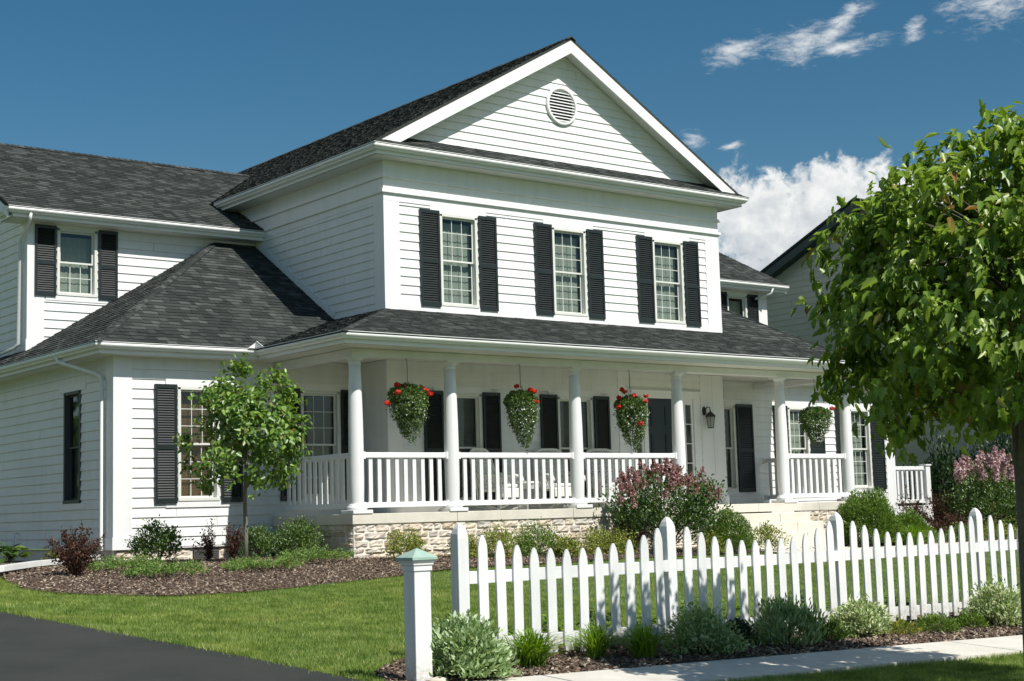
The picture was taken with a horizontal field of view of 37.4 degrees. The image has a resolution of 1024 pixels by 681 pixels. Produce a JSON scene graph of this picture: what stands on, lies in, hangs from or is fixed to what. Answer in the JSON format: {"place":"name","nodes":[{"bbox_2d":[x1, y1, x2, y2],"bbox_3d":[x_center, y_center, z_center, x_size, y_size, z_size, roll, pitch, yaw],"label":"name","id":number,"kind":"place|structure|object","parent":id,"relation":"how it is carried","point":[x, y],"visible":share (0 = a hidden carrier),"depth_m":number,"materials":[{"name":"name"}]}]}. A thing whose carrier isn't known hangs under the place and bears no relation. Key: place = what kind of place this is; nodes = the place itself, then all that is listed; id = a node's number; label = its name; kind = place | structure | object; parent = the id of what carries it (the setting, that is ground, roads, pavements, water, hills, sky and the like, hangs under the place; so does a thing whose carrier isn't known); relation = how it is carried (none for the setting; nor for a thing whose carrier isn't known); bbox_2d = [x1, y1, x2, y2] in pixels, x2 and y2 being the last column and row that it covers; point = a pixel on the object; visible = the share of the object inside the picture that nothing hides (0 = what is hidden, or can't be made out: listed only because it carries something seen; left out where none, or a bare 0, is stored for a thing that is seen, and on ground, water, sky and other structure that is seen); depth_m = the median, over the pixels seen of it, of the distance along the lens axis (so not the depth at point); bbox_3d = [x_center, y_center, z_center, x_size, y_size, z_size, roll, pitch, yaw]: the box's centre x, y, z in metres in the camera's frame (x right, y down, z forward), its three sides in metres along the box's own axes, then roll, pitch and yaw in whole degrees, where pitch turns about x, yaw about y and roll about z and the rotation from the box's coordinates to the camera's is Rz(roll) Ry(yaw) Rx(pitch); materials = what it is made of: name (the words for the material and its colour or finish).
{"place":"outdoors","nodes":[
{"label":"outdoors","id":0,"kind":"place"},
{"bbox_2d":[0,611,362,680],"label":"driveway","id":1,"kind":"structure","parent":0,"point":[33,649],"depth_m":12.99,"materials":[{"name":"grey asphalt"}]},
{"bbox_2d":[0,522,1023,680],"bbox_3d":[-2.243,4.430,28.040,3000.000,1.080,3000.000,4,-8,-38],"label":"ground","id":2,"kind":"structure","parent":0,"point":[775,593],"depth_m":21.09,"materials":[{"name":"green plant"}]},
{"bbox_2d":[0,36,933,560],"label":"house","id":3,"kind":"structure","parent":2,"relation":"on","point":[546,218],"depth_m":30.11,"materials":[{"name":"white paint"}]},
{"bbox_2d":[58,381,86,509],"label":"window","id":4,"kind":"structure","parent":3,"relation":"in","point":[72,423],"depth_m":27.65,"materials":[{"name":"black glass"}]},
{"bbox_2d":[45,223,107,303],"bbox_3d":[-8.962,-1.430,30.591,1.405,1.785,0.945,4,-8,-38],"label":"window","id":5,"kind":"structure","parent":3,"relation":"in","point":[76,245],"depth_m":30.39,"materials":[{"name":"white glass"}]},
{"bbox_2d":[165,378,230,511],"bbox_3d":[-5.853,1.959,27.293,1.381,2.453,0.945,4,-8,-38],"label":"window","id":6,"kind":"structure","parent":3,"relation":"in","point":[189,495],"depth_m":27.03,"materials":[{"name":"white paint"}]},
{"bbox_2d":[278,382,347,504],"bbox_3d":[-3.873,2.080,28.836,1.421,2.453,0.945,4,-8,-38],"label":"window","id":7,"kind":"structure","parent":3,"relation":"in","point":[323,407],"depth_m":28.69,"materials":[{"name":"white paint"}]},
{"bbox_2d":[384,359,432,445],"bbox_3d":[-1.829,1.076,26.639,0.831,1.553,0.922,-4,-7,21],"label":"hanging basket","id":8,"kind":"object","parent":3,"relation":"hanging from","point":[410,408],"visible":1,"depth_m":26.45,"materials":[{"name":"green plant"}]},
{"bbox_2d":[429,206,485,307],"bbox_3d":[-1.312,-1.439,30.127,1.482,2.255,0.945,4,-8,-38],"label":"window","id":9,"kind":"structure","parent":3,"relation":"in","point":[458,227],"depth_m":29.97,"materials":[{"name":"white glass"}]},
{"bbox_2d":[433,385,492,508],"bbox_3d":[-1.214,2.198,29.705,1.490,2.540,0.945,4,-8,-38],"label":"window","id":10,"kind":"structure","parent":3,"relation":"in","point":[469,403],"depth_m":29.65,"materials":[{"name":"white paint"}]},
{"bbox_2d":[462,448,526,509],"bbox_3d":[-0.314,2.650,29.091,1.186,1.222,0.808,-6,-8,33],"label":"rocking chair","id":11,"kind":"object","parent":3,"relation":"on","point":[479,450],"visible":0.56,"depth_m":29.06,"materials":[{"name":"white wicker"}]},
{"bbox_2d":[503,364,539,450],"bbox_3d":[0.140,1.250,28.203,0.769,1.652,0.694,-3,-7,13],"label":"hanging basket","id":12,"kind":"object","parent":3,"relation":"hanging from","point":[522,409],"visible":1,"depth_m":28.05,"materials":[{"name":"green plant"}]},
{"bbox_2d":[518,220,592,316],"bbox_3d":[0.929,-1.302,31.874,1.482,2.255,0.945,4,-8,-38],"label":"window","id":13,"kind":"structure","parent":3,"relation":"in","point":[568,239],"depth_m":31.73,"materials":[{"name":"white paint"}]},
{"bbox_2d":[535,448,585,508],"bbox_3d":[0.925,2.729,30.085,0.808,1.222,1.186,2,-8,-29],"label":"rocking chair","id":14,"kind":"object","parent":3,"relation":"on","point":[554,472],"visible":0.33,"depth_m":30.24,"materials":[{"name":"white wicker"}]},
{"bbox_2d":[525,389,602,505],"bbox_3d":[1.051,2.336,31.470,1.520,2.540,0.945,4,-8,-38],"label":"window","id":15,"kind":"structure","parent":3,"relation":"in","point":[563,395],"depth_m":31.32,"materials":[{"name":"white paint"}]},
{"bbox_2d":[584,448,631,507],"bbox_3d":[1.951,2.792,30.881,0.808,1.222,1.186,1,-7,-21],"label":"rocking chair","id":16,"kind":"object","parent":3,"relation":"on","point":[598,467],"visible":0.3,"depth_m":31.11,"materials":[{"name":"white wood"}]},
{"bbox_2d":[613,373,649,451],"bbox_3d":[2.360,1.378,29.873,0.794,1.650,0.762,4,-8,-38],"label":"hanging basket","id":17,"kind":"object","parent":3,"relation":"hanging from","point":[636,409],"visible":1,"depth_m":29.74,"materials":[{"name":"green plant"}]},
{"bbox_2d":[630,232,688,323],"bbox_3d":[3.170,-1.165,33.621,1.482,2.255,0.945,4,-8,-38],"label":"window","id":18,"kind":"structure","parent":3,"relation":"in","point":[667,250],"depth_m":33.49,"materials":[{"name":"white glass"}]},
{"bbox_2d":[647,398,672,495],"bbox_3d":[3.288,2.411,32.714,0.980,2.310,0.058,4,-8,-38],"label":"door","id":19,"kind":"structure","parent":3,"relation":"in","point":[660,416],"depth_m":32.69,"materials":[{"name":"black wood"}]},
{"bbox_2d":[724,399,744,495],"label":"window","id":20,"kind":"structure","parent":3,"relation":"in","point":[731,449],"depth_m":35.40,"materials":[{"name":"white paint"}]},
{"bbox_2d":[721,290,751,316],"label":"window","id":21,"kind":"structure","parent":3,"relation":"in","point":[736,300],"depth_m":42.13,"materials":[{"name":"white paint"}]},
{"bbox_2d":[785,401,813,493],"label":"window","id":22,"kind":"structure","parent":3,"relation":"in","point":[798,444],"depth_m":36.94,"materials":[{"name":"white paint"}]},
{"bbox_2d":[797,379,834,446],"bbox_3d":[6.677,1.578,33.283,0.837,1.513,0.812,4,-8,-38],"label":"hanging basket","id":23,"kind":"object","parent":3,"relation":"hanging from","point":[817,419],"visible":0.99,"depth_m":33.09,"materials":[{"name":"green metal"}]},
{"bbox_2d":[850,403,878,492],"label":"window","id":24,"kind":"structure","parent":3,"relation":"in","point":[862,456],"depth_m":38.36,"materials":[{"name":"white paint"}]},
{"bbox_2d":[0,531,1016,595],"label":"mulch bed","id":25,"kind":"object","parent":2,"relation":"on","point":[268,578],"visible":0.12,"depth_m":21.05,"materials":[{"name":"brown wood"}]},
{"bbox_2d":[0,542,32,563],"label":"leafy plant","id":26,"kind":"object","parent":25,"relation":"on","point":[13,553],"visible":0.89,"depth_m":26.28,"materials":[{"name":"green plant"}]},
{"bbox_2d":[41,551,58,559],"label":"leafy plant","id":27,"kind":"object","parent":25,"relation":"on","point":[50,553],"visible":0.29,"depth_m":25.90,"materials":[{"name":"green plant"}]},
{"bbox_2d":[0,555,100,571],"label":"walkway","id":28,"kind":"structure","parent":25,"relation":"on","point":[18,566],"depth_m":21.93,"materials":[{"name":"white concrete"}]},
{"bbox_2d":[43,521,106,576],"bbox_3d":[-6.068,2.894,21.033,0.855,0.805,0.896,0,-7,-18],"label":"barberry","id":29,"kind":"object","parent":25,"relation":"on","point":[75,557],"visible":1,"depth_m":20.95,"materials":[{"name":"red plant"}]},
{"bbox_2d":[85,553,166,571],"bbox_3d":[-5.599,3.217,21.899,1.204,0.308,1.165,1,-7,-24],"label":"juniper","id":30,"kind":"object","parent":25,"relation":"on","point":[115,563],"visible":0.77,"depth_m":21.79,"materials":[{"name":"green plant"}]},
{"bbox_2d":[124,514,189,560],"bbox_3d":[-5.778,3.231,24.629,1.051,0.819,1.093,-1,-7,-9],"label":"viburnum","id":31,"kind":"object","parent":25,"relation":"on","point":[145,547],"visible":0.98,"depth_m":24.49,"materials":[{"name":"green plant"}]},
{"bbox_2d":[120,554,210,577],"bbox_3d":[-4.861,3.154,21.105,1.223,0.346,1.210,-3,-7,14],"label":"juniper","id":32,"kind":"object","parent":25,"relation":"on","point":[147,569],"visible":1,"depth_m":20.93,"materials":[{"name":"green plant"}]},
{"bbox_2d":[190,518,215,559],"bbox_3d":[-5.263,3.404,25.813,0.436,0.737,0.598,-1,-7,-2],"label":"barberry","id":33,"kind":"object","parent":25,"relation":"on","point":[209,546],"visible":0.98,"depth_m":25.83,"materials":[{"name":"red plant"}]},
{"bbox_2d":[222,522,243,558],"bbox_3d":[-4.826,3.466,26.253,0.410,0.701,0.443,1,-7,-19],"label":"barberry","id":34,"kind":"object","parent":25,"relation":"on","point":[233,547],"visible":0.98,"depth_m":26.21,"materials":[{"name":"red plant"}]},
{"bbox_2d":[172,353,312,560],"bbox_3d":[-4.262,1.883,24.121,2.256,3.417,1.994,0,-7,-13],"label":"young tree","id":35,"kind":"object","parent":25,"relation":"on","point":[240,418],"visible":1,"depth_m":23.89,"materials":[{"name":"green plant"}]},
{"bbox_2d":[237,522,277,557],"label":"holly","id":36,"kind":"object","parent":25,"relation":"on","point":[254,534],"visible":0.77,"depth_m":26.31,"materials":[{"name":"green plant"}]},
{"bbox_2d":[218,547,309,570],"bbox_3d":[-3.745,3.268,22.615,1.388,0.384,1.206,4,-8,-38],"label":"juniper","id":37,"kind":"object","parent":25,"relation":"on","point":[253,563],"visible":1,"depth_m":22.42,"materials":[{"name":"green plant"}]},
{"bbox_2d":[260,514,328,558],"bbox_3d":[-3.679,3.363,25.910,1.105,0.791,1.054,-4,-7,21],"label":"holly","id":38,"kind":"object","parent":25,"relation":"on","point":[301,533],"visible":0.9,"depth_m":25.76,"materials":[{"name":"green plant"}]},
{"bbox_2d":[275,541,357,562],"bbox_3d":[-3.121,3.402,24.279,1.476,0.384,1.180,4,-8,-38],"label":"juniper","id":39,"kind":"object","parent":25,"relation":"on","point":[320,554],"visible":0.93,"depth_m":24.16,"materials":[{"name":"green plant"}]},
{"bbox_2d":[381,527,431,560],"bbox_3d":[-1.754,3.372,25.207,0.815,0.628,0.985,-3,-7,12],"label":"spirea","id":40,"kind":"object","parent":25,"relation":"on","point":[410,544],"visible":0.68,"depth_m":25.15,"materials":[{"name":"green plant"}]},
{"bbox_2d":[445,528,477,557],"bbox_3d":[-0.836,3.488,25.973,0.666,0.546,0.664,-4,-7,17],"label":"spirea","id":41,"kind":"object","parent":25,"relation":"on","point":[472,548],"visible":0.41,"depth_m":25.95,"materials":[{"name":"green plant"}]},
{"bbox_2d":[476,519,523,558],"bbox_3d":[-0.279,3.439,26.214,0.984,0.697,1.095,-1,-7,-4],"label":"spirea","id":42,"kind":"object","parent":25,"relation":"on","point":[503,538],"visible":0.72,"depth_m":26.15,"materials":[{"name":"green plant"}]},
{"bbox_2d":[506,516,562,556],"bbox_3d":[0.459,3.499,27.008,1.228,0.728,1.241,-3,-7,9],"label":"spirea","id":43,"kind":"object","parent":25,"relation":"on","point":[527,544],"visible":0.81,"depth_m":26.81,"materials":[{"name":"green plant"}]},
{"bbox_2d":[551,533,584,556],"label":"spirea","id":44,"kind":"object","parent":25,"relation":"on","point":[570,545],"visible":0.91,"depth_m":26.52,"materials":[{"name":"green plant"}]},
{"bbox_2d":[572,522,639,553],"bbox_3d":[1.739,3.607,27.763,1.504,0.666,1.533,4,-8,-38],"label":"spirea","id":45,"kind":"object","parent":25,"relation":"on","point":[601,543],"visible":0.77,"depth_m":27.73,"materials":[{"name":"green plant"}]},
{"bbox_2d":[613,518,651,548],"bbox_3d":[2.315,3.635,28.446,0.593,0.719,0.771,2,-7,-27],"label":"barberry","id":46,"kind":"object","parent":25,"relation":"on","point":[640,535],"visible":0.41,"depth_m":28.44,"materials":[{"name":"red plant"}]},
{"bbox_2d":[592,457,735,543],"bbox_3d":[2.940,3.113,28.669,2.537,1.837,2.631,-7,-9,39],"label":"lilac","id":47,"kind":"object","parent":25,"relation":"on","point":[691,508],"visible":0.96,"depth_m":28.41,"materials":[{"name":"green plant"}]},
{"bbox_2d":[692,528,726,554],"bbox_3d":[3.750,3.776,28.501,0.789,0.513,0.748,4,-8,-38],"label":"spirea","id":48,"kind":"object","parent":25,"relation":"on","point":[720,544],"visible":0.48,"depth_m":28.42,"materials":[{"name":"green plant"}]},
{"bbox_2d":[703,508,754,550],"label":"boxwood","id":49,"kind":"object","parent":25,"relation":"on","point":[738,529],"visible":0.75,"depth_m":28.75,"materials":[{"name":"green plant"}]},
{"bbox_2d":[751,520,790,550],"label":"rose bush","id":50,"kind":"object","parent":25,"relation":"on","point":[764,533],"visible":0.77,"depth_m":29.45,"materials":[{"name":"plant"}]},
{"bbox_2d":[836,486,905,544],"bbox_3d":[7.551,3.730,32.141,1.693,1.286,1.629,4,-8,-38],"label":"yew","id":51,"kind":"object","parent":25,"relation":"on","point":[855,508],"visible":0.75,"depth_m":31.73,"materials":[{"name":"green plant"}]},
{"bbox_2d":[882,508,937,543],"bbox_3d":[8.529,4.011,32.733,1.305,0.821,1.309,4,-8,-38],"label":"yew","id":52,"kind":"object","parent":25,"relation":"on","point":[911,518],"visible":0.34,"depth_m":32.48,"materials":[{"name":"green plant"}]},
{"bbox_2d":[893,485,933,523],"bbox_3d":[9.365,3.965,35.145,0.979,1.257,0.945,-5,-7,26],"label":"barberry","id":53,"kind":"object","parent":25,"relation":"on","point":[915,507],"visible":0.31,"depth_m":35.12,"materials":[{"name":"red plant"}]},
{"bbox_2d":[901,524,929,544],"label":"daylily","id":54,"kind":"object","parent":25,"relation":"on","point":[913,531],"visible":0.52,"depth_m":31.91,"materials":[{"name":"green plant"}]},
{"bbox_2d":[917,488,966,532],"bbox_3d":[10.619,4.263,37.704,1.395,1.180,1.360,-5,-8,30],"label":"barberry","id":55,"kind":"object","parent":25,"relation":"on","point":[939,511],"visible":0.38,"depth_m":37.65,"materials":[{"name":"red plant"}]},
{"bbox_2d":[927,511,969,536],"bbox_3d":[10.284,4.275,35.128,1.270,0.657,1.376,-5,-7,26],"label":"barberry","id":56,"kind":"object","parent":25,"relation":"on","point":[951,520],"visible":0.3,"depth_m":35.06,"materials":[{"name":"red plant"}]},
{"bbox_2d":[937,522,985,540],"bbox_3d":[9.988,4.255,33.834,1.030,0.502,1.008,4,-8,-38],"label":"spirea","id":57,"kind":"object","parent":25,"relation":"on","point":[956,527],"visible":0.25,"depth_m":33.80,"materials":[{"name":"green plant"}]},
{"bbox_2d":[929,445,1016,527],"bbox_3d":[11.788,3.683,37.346,2.894,2.203,3.105,4,-8,-38],"label":"lilac","id":58,"kind":"object","parent":25,"relation":"on","point":[980,482],"visible":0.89,"depth_m":37.05,"materials":[{"name":"green plant"}]},
{"bbox_2d":[963,429,1016,530],"bbox_3d":[12.874,3.578,39.528,2.486,2.845,2.518,4,-8,-38],"label":"evergreen","id":59,"kind":"object","parent":25,"relation":"on","point":[999,444],"visible":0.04,"depth_m":39.42,"materials":[{"name":"green plant"}]},
{"bbox_2d":[967,513,1016,538],"bbox_3d":[11.323,4.278,34.887,1.664,0.620,1.655,-1,-7,-9],"label":"spirea","id":60,"kind":"object","parent":25,"relation":"on","point":[996,534],"visible":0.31,"depth_m":34.64,"materials":[{"name":"green plant"}]},
{"bbox_2d":[374,600,1021,680],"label":"mulch bed","id":61,"kind":"object","parent":2,"relation":"on","point":[690,656],"visible":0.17,"depth_m":13.48,"materials":[{"name":"brown wood"}]},
{"bbox_2d":[396,548,437,680],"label":"post","id":62,"kind":"object","parent":61,"relation":"on","point":[416,563],"visible":1,"depth_m":11.90,"materials":[{"name":"white paint"}]},
{"bbox_2d":[430,676,447,680],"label":"rock","id":63,"kind":"object","parent":61,"relation":"on","point":[438,678],"visible":1,"depth_m":11.80,"materials":[{"name":"beige stone"}]},
{"bbox_2d":[429,608,521,680],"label":"sage bush","id":64,"kind":"object","parent":61,"relation":"on","point":[474,646],"visible":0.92,"depth_m":12.00,"materials":[{"name":"green plant"}]},
{"bbox_2d":[494,624,513,635],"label":"leafy plant","id":65,"kind":"object","parent":61,"relation":"on","point":[509,631],"visible":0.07,"depth_m":14.16,"materials":[{"name":"green plant"}]},
{"bbox_2d":[497,627,580,667],"bbox_3d":[0.166,2.603,12.878,0.842,0.337,0.815,-5,-7,24],"label":"daylily","id":66,"kind":"object","parent":61,"relation":"on","point":[533,648],"visible":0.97,"depth_m":12.80,"materials":[{"name":"green plant"}]},
{"bbox_2d":[541,612,562,632],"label":"leafy plant","id":67,"kind":"object","parent":61,"relation":"on","point":[558,619],"visible":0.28,"depth_m":14.74,"materials":[{"name":"green plant"}]},
{"bbox_2d":[576,607,611,629],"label":"leafy plant","id":68,"kind":"object","parent":61,"relation":"on","point":[606,616],"visible":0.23,"depth_m":15.06,"materials":[{"name":"green plant"}]},
{"bbox_2d":[561,623,631,658],"bbox_3d":[0.727,2.674,13.516,0.721,0.314,0.720,4,-8,-38],"label":"daylily","id":69,"kind":"object","parent":61,"relation":"on","point":[595,640],"visible":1,"depth_m":13.44,"materials":[{"name":"green plant"}]},
{"bbox_2d":[626,609,656,625],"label":"leafy plant","id":70,"kind":"object","parent":61,"relation":"on","point":[640,617],"visible":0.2,"depth_m":15.36,"materials":[{"name":"green plant"}]},
{"bbox_2d":[605,622,685,657],"bbox_3d":[1.183,2.687,13.597,0.838,0.314,0.794,4,-8,-38],"label":"daylily","id":71,"kind":"object","parent":61,"relation":"on","point":[643,643],"visible":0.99,"depth_m":13.53,"materials":[{"name":"green plant"}]},
{"bbox_2d":[679,596,708,621],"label":"leafy plant","id":72,"kind":"object","parent":61,"relation":"on","point":[683,601],"visible":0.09,"depth_m":16.00,"materials":[{"name":"green plant"}]},
{"bbox_2d":[657,600,760,654],"bbox_3d":[1.779,2.661,14.023,0.897,0.507,0.857,4,-8,-38],"label":"sage bush","id":73,"kind":"object","parent":61,"relation":"on","point":[700,629],"visible":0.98,"depth_m":13.85,"materials":[{"name":"green plant"}]},
{"bbox_2d":[722,598,739,618],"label":"leafy plant","id":74,"kind":"object","parent":61,"relation":"on","point":[737,608],"visible":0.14,"depth_m":16.18,"materials":[{"name":"green plant"}]},
{"bbox_2d":[450,508,1020,651],"bbox_3d":[7.444,2.828,19.255,20.115,1.513,0.140,4,-8,-38],"label":"picket fence","id":75,"kind":"object","parent":61,"relation":"on","point":[665,565],"visible":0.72,"depth_m":14.99,"materials":[{"name":"white paint"}]},
{"bbox_2d":[722,614,762,646],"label":"shrub","id":76,"kind":"object","parent":61,"relation":"on","point":[743,627],"visible":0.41,"depth_m":14.34,"materials":[{"name":"green plant"}]},
{"bbox_2d":[743,592,828,645],"bbox_3d":[2.670,2.716,14.725,0.807,0.534,0.819,-5,-7,28],"label":"shrub","id":77,"kind":"object","parent":61,"relation":"on","point":[778,615],"visible":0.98,"depth_m":14.60,"materials":[{"name":"plant"}]},
{"bbox_2d":[788,590,813,607],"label":"leafy plant","id":78,"kind":"object","parent":61,"relation":"on","point":[802,597],"visible":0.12,"depth_m":16.92,"materials":[{"name":"green plant"}]},
{"bbox_2d":[810,615,852,641],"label":"shrub","id":79,"kind":"object","parent":61,"relation":"on","point":[835,629],"visible":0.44,"depth_m":15.07,"materials":[{"name":"green plant"}]},
{"bbox_2d":[825,589,851,607],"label":"leafy plant","id":80,"kind":"object","parent":61,"relation":"on","point":[848,596],"visible":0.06,"depth_m":17.34,"materials":[{"name":"green plant"}]},
{"bbox_2d":[827,591,899,636],"bbox_3d":[3.538,2.825,15.606,0.772,0.488,0.805,4,-8,-38],"label":"variegated shrub","id":81,"kind":"object","parent":61,"relation":"on","point":[859,618],"visible":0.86,"depth_m":15.45,"materials":[{"name":"green plant"}]},
{"bbox_2d":[883,594,908,606],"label":"leafy plant","id":82,"kind":"object","parent":61,"relation":"on","point":[896,603],"visible":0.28,"depth_m":17.95,"materials":[{"name":"green plant"}]},
{"bbox_2d":[883,618,922,634],"bbox_3d":[4.053,2.990,15.786,0.444,0.200,0.469,4,-8,-38],"label":"dianthus","id":83,"kind":"object","parent":61,"relation":"on","point":[900,624],"visible":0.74,"depth_m":15.71,"materials":[{"name":"plant"}]},
{"bbox_2d":[914,611,961,632],"bbox_3d":[4.497,2.987,16.044,0.527,0.258,0.506,-4,-7,21],"label":"dianthus","id":84,"kind":"object","parent":61,"relation":"on","point":[944,620],"visible":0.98,"depth_m":15.97,"materials":[{"name":"green plant"}]},
{"bbox_2d":[951,610,991,627],"bbox_3d":[4.986,3.050,16.513,0.414,0.223,0.414,4,-8,-38],"label":"dianthus","id":85,"kind":"object","parent":61,"relation":"on","point":[968,619],"visible":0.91,"depth_m":16.45,"materials":[{"name":"green plant"}]},
{"bbox_2d":[958,575,1021,625],"bbox_3d":[5.398,2.901,16.868,0.843,0.586,0.818,-4,-7,17],"label":"variegated shrub","id":86,"kind":"object","parent":61,"relation":"on","point":[989,602],"visible":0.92,"depth_m":16.70,"materials":[{"name":"green plant"}]},
{"bbox_2d":[699,197,1016,530],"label":"neighbour house","id":87,"kind":"structure","parent":2,"relation":"on","point":[785,267],"depth_m":46.35,"materials":[{"name":"beige plastic"}]},
{"bbox_2d":[790,99,1023,659],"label":"maple tree","id":88,"kind":"object","parent":2,"relation":"on","point":[937,284],"visible":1,"depth_m":11.46,"materials":[{"name":"green plant"}]},
{"bbox_2d":[903,429,986,526],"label":"evergreen","id":89,"kind":"object","parent":2,"relation":"on","point":[942,473],"visible":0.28,"depth_m":40.30,"materials":[{"name":"green plant"}]},
{"bbox_2d":[0,0,1023,270],"label":"sky","id":90,"kind":"structure","parent":0,"point":[790,103],"materials":[{"name":"blue"}]},
{"bbox_2d":[515,481,540,509],"bbox_3d":[0.322,3.031,29.549,0.520,0.548,0.520,4,-8,-38],"label":"side table","id":91,"kind":"object","parent":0,"point":[532,485],"visible":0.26,"depth_m":29.38,"materials":[{"name":"white wood"}]},
{"bbox_2d":[477,635,1022,680],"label":"sidewalk","id":92,"kind":"structure","parent":0,"point":[742,668],"depth_m":13.36,"materials":[{"name":"concrete"}]},
{"bbox_2d":[751,539,1016,553],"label":"garden path","id":93,"kind":"structure","parent":0,"point":[811,550],"depth_m":30.47,"materials":[{"name":"concrete"}]}
]}

